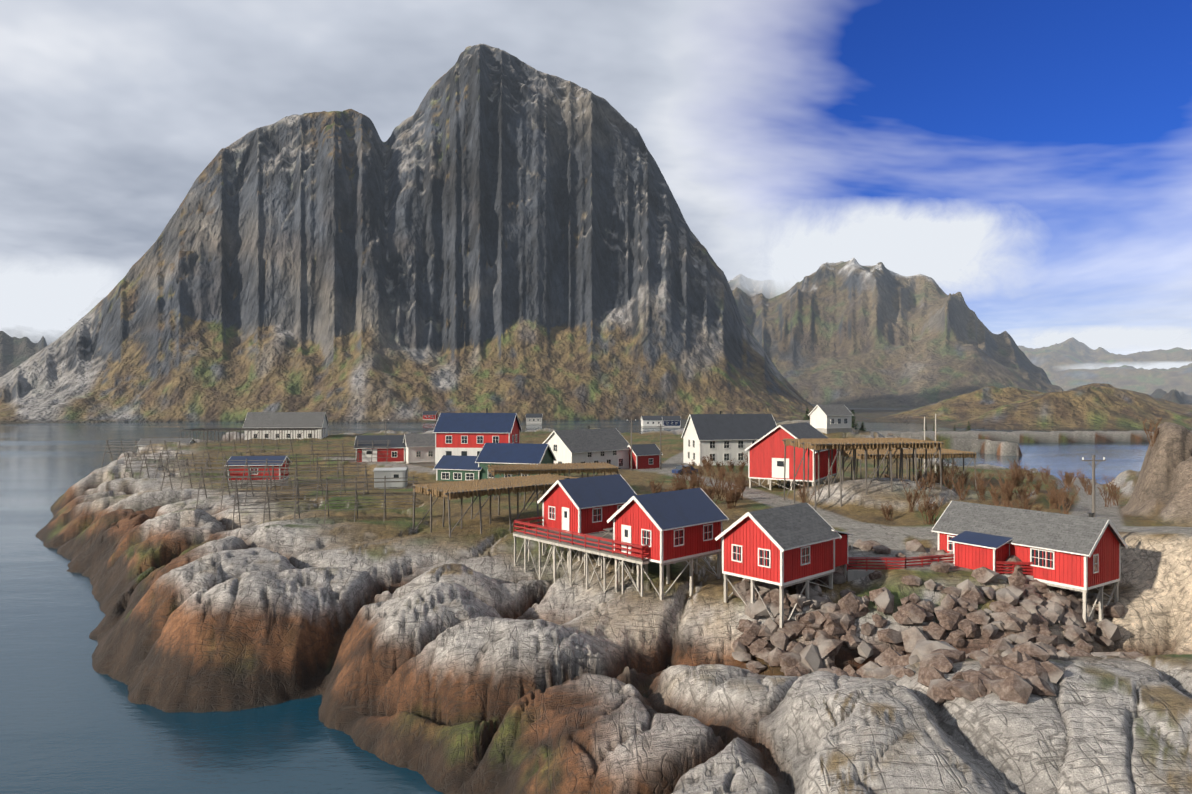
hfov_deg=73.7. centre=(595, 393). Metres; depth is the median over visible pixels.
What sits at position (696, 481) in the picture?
dry shrub
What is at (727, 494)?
dry shrub
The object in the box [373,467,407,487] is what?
caravan
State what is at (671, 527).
cabin
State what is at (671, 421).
house
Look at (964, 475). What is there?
dry shrub
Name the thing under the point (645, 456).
red shed
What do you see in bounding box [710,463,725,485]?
dry shrub
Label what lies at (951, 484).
dry shrub
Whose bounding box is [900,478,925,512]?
dry shrub
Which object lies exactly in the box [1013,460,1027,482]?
dry shrub
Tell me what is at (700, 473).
dry shrub
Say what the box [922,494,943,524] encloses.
dry shrub
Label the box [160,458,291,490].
a-frame rack
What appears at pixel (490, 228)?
terrain
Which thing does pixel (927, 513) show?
dry shrub
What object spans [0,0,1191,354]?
sky
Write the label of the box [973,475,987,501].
dry shrub
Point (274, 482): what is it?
a-frame rack
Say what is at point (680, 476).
dry shrub
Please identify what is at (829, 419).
house
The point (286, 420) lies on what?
white fish plant
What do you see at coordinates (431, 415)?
house
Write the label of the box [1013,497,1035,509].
dry shrub
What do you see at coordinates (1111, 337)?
cloud
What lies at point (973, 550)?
shed
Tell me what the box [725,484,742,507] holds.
dry shrub
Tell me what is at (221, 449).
a-frame rack
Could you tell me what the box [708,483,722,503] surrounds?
dry shrub
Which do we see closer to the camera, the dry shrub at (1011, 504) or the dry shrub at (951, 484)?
the dry shrub at (1011, 504)
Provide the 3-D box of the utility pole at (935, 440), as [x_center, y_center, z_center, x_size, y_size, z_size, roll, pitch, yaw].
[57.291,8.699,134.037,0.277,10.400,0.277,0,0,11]
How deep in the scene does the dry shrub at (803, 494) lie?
88.91 m
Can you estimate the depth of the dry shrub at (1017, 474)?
117.12 m
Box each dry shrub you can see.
[648,477,665,492]
[668,482,679,490]
[671,473,686,490]
[672,470,686,483]
[676,477,693,489]
[682,464,690,479]
[687,477,695,487]
[693,464,704,479]
[694,474,704,487]
[699,474,716,499]
[700,455,713,475]
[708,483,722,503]
[709,477,729,500]
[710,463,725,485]
[715,462,734,482]
[721,484,738,508]
[725,470,738,490]
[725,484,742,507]
[725,493,733,508]
[727,460,734,471]
[734,472,748,499]
[736,461,745,473]
[796,480,813,502]
[880,501,892,520]
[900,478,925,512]
[911,472,935,496]
[914,467,923,480]
[916,496,938,524]
[917,467,939,489]
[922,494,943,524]
[927,459,949,484]
[938,457,958,488]
[945,479,957,490]
[948,475,973,499]
[955,466,974,489]
[972,468,993,493]
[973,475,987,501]
[987,485,1003,502]
[989,474,1015,506]
[990,498,1008,506]
[995,469,1017,499]
[1003,501,1016,507]
[1007,458,1021,471]
[1007,468,1026,485]
[1012,472,1024,485]
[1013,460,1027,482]
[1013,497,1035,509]
[1014,486,1025,499]
[1016,483,1031,501]
[1024,467,1037,481]
[1025,478,1043,494]
[1038,465,1050,483]
[1044,479,1064,496]
[1046,493,1057,508]
[1050,489,1067,508]
[1055,478,1080,513]
[1057,467,1081,488]
[1065,471,1079,486]
[1079,472,1090,491]
[1081,479,1097,494]
[1097,473,1116,506]
[1102,475,1124,505]
[1143,418,1161,445]
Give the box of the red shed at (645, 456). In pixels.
[627,444,662,468]
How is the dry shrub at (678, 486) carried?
on the terrain
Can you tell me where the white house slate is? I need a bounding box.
[542,425,629,468]
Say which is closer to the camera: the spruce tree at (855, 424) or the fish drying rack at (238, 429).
the spruce tree at (855, 424)
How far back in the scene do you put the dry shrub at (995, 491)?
86.45 m
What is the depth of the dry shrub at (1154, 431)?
80.77 m
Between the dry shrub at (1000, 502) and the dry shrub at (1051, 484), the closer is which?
the dry shrub at (1000, 502)
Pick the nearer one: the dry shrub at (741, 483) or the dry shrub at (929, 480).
the dry shrub at (929, 480)
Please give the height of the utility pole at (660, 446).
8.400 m
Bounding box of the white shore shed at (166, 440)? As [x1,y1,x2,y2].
[136,438,195,451]
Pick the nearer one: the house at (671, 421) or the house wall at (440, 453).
the house wall at (440, 453)
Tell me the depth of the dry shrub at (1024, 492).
85.82 m
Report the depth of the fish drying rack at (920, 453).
112.16 m
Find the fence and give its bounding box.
[847,554,1032,581]
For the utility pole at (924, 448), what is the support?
on the terrain
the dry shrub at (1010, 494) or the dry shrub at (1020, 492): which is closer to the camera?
the dry shrub at (1010, 494)
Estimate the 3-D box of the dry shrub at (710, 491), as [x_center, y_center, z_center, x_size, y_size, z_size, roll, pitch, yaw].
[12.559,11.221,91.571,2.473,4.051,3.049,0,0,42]
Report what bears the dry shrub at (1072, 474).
on the terrain
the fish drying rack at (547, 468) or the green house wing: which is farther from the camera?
the green house wing
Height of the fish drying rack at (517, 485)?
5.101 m
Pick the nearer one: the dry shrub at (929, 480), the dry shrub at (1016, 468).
the dry shrub at (929, 480)
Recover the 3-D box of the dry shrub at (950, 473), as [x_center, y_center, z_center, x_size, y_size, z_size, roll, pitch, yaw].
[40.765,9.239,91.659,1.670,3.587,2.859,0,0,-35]
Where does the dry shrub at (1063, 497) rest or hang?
on the terrain
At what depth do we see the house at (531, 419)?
515.35 m
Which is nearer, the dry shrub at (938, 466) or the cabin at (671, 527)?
the cabin at (671, 527)
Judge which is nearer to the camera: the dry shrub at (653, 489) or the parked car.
the dry shrub at (653, 489)
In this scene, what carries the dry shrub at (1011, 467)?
on the terrain
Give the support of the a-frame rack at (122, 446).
on the terrain
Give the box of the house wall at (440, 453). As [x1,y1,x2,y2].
[435,448,481,462]
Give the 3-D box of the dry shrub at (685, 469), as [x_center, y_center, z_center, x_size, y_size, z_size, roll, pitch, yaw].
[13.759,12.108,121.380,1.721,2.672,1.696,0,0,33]
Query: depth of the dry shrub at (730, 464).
134.33 m
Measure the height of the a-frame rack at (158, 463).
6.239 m
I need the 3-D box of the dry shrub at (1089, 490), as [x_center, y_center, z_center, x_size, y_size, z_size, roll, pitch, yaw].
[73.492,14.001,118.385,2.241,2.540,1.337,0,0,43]
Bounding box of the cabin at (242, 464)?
[224,456,291,487]
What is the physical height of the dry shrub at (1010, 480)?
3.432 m
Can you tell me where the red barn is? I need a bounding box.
[745,422,836,489]
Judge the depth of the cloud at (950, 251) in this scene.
1762.88 m
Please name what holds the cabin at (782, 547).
on the terrain
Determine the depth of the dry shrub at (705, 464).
128.09 m
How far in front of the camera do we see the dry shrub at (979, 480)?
90.94 m
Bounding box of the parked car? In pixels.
[672,465,697,474]
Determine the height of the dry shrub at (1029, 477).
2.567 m
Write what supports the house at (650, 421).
on the terrain
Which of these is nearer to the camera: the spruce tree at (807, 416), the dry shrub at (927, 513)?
the dry shrub at (927, 513)
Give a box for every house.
[403,433,435,465]
[422,411,437,420]
[475,443,556,479]
[526,414,542,424]
[640,416,661,427]
[662,416,680,427]
[808,404,853,433]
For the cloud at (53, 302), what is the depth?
1430.01 m
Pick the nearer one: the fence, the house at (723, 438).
the fence
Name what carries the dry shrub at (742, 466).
on the terrain
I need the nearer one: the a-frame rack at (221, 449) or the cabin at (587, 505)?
the cabin at (587, 505)
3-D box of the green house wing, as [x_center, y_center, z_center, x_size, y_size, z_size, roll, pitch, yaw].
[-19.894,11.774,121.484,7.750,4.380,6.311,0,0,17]
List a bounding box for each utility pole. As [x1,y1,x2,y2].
[627,418,635,470]
[657,424,662,468]
[924,417,924,478]
[935,414,936,472]
[1081,455,1105,517]
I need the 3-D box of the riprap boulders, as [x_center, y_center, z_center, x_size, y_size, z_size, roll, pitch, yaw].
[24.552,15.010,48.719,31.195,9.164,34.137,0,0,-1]
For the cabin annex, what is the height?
4.517 m
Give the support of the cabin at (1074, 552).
on the terrain
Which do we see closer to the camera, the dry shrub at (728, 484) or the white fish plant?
the dry shrub at (728, 484)
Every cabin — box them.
[224,456,291,487]
[537,474,636,560]
[607,488,728,599]
[715,502,841,627]
[931,501,1127,622]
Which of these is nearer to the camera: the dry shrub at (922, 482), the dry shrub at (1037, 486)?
the dry shrub at (922, 482)
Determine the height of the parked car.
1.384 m
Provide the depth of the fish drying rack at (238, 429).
248.29 m
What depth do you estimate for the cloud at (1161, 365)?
5071.43 m
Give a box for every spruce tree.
[803,407,809,419]
[851,410,858,428]
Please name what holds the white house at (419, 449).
on the terrain
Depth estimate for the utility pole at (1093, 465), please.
59.03 m
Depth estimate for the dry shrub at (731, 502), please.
88.79 m
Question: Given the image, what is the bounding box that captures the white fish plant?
[243,412,328,439]
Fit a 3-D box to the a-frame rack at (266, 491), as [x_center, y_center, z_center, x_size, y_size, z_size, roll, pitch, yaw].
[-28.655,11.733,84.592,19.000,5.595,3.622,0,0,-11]
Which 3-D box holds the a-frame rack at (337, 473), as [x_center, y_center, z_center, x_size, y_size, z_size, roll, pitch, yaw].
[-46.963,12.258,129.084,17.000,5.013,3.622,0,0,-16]
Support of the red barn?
on the terrain
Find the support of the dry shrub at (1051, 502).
on the terrain
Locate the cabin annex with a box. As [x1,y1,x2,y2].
[832,530,852,577]
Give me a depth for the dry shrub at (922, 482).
86.81 m
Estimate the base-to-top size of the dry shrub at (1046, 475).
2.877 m
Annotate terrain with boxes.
[0,44,1191,793]
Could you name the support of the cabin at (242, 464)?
on the terrain
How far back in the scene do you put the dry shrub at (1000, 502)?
71.02 m
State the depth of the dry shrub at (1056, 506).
82.34 m
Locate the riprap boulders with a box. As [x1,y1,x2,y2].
[732,539,1143,704]
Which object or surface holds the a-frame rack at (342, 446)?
on the terrain
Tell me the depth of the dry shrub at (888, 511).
81.59 m
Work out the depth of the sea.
52.86 m
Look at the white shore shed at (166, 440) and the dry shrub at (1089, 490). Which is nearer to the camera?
the dry shrub at (1089, 490)
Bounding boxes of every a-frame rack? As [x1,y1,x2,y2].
[101,440,184,469]
[123,453,240,478]
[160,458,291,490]
[193,465,369,510]
[202,440,293,461]
[228,475,418,529]
[253,452,360,482]
[309,440,389,471]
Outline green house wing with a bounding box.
[433,455,481,480]
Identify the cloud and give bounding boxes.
[0,260,120,341]
[732,202,1018,295]
[1010,326,1191,349]
[1073,362,1191,369]
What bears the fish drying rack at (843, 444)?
on the terrain
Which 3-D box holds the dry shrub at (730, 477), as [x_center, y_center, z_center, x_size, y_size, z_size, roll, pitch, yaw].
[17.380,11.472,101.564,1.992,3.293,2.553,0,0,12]
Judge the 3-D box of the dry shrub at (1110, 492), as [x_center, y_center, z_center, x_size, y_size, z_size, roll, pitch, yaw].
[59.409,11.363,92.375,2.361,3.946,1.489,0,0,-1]
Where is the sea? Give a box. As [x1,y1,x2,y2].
[0,420,1148,793]
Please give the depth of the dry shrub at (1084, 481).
126.17 m
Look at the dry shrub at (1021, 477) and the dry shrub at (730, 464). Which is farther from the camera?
the dry shrub at (730, 464)
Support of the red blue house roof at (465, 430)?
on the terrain
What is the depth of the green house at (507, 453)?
118.01 m
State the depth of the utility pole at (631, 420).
136.41 m
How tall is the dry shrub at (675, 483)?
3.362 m
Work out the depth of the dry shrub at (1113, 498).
96.37 m
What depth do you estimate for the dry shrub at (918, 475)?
97.29 m
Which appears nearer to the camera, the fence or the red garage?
the fence
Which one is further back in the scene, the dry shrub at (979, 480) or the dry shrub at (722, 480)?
the dry shrub at (722, 480)
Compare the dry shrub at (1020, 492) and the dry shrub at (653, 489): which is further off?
the dry shrub at (653, 489)
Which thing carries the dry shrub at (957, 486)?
on the terrain
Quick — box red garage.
[354,435,405,462]
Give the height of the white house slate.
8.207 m
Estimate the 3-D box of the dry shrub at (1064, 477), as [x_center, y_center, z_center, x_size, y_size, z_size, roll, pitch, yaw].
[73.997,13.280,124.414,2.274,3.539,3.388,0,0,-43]
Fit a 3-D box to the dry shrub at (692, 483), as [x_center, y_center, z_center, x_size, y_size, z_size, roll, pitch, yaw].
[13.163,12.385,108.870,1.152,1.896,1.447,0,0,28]
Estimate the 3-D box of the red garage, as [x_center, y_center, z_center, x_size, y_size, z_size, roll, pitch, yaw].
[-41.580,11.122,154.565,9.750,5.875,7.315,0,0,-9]
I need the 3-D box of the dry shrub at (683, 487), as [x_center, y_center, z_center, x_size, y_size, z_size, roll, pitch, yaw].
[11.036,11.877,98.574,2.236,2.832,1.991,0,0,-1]

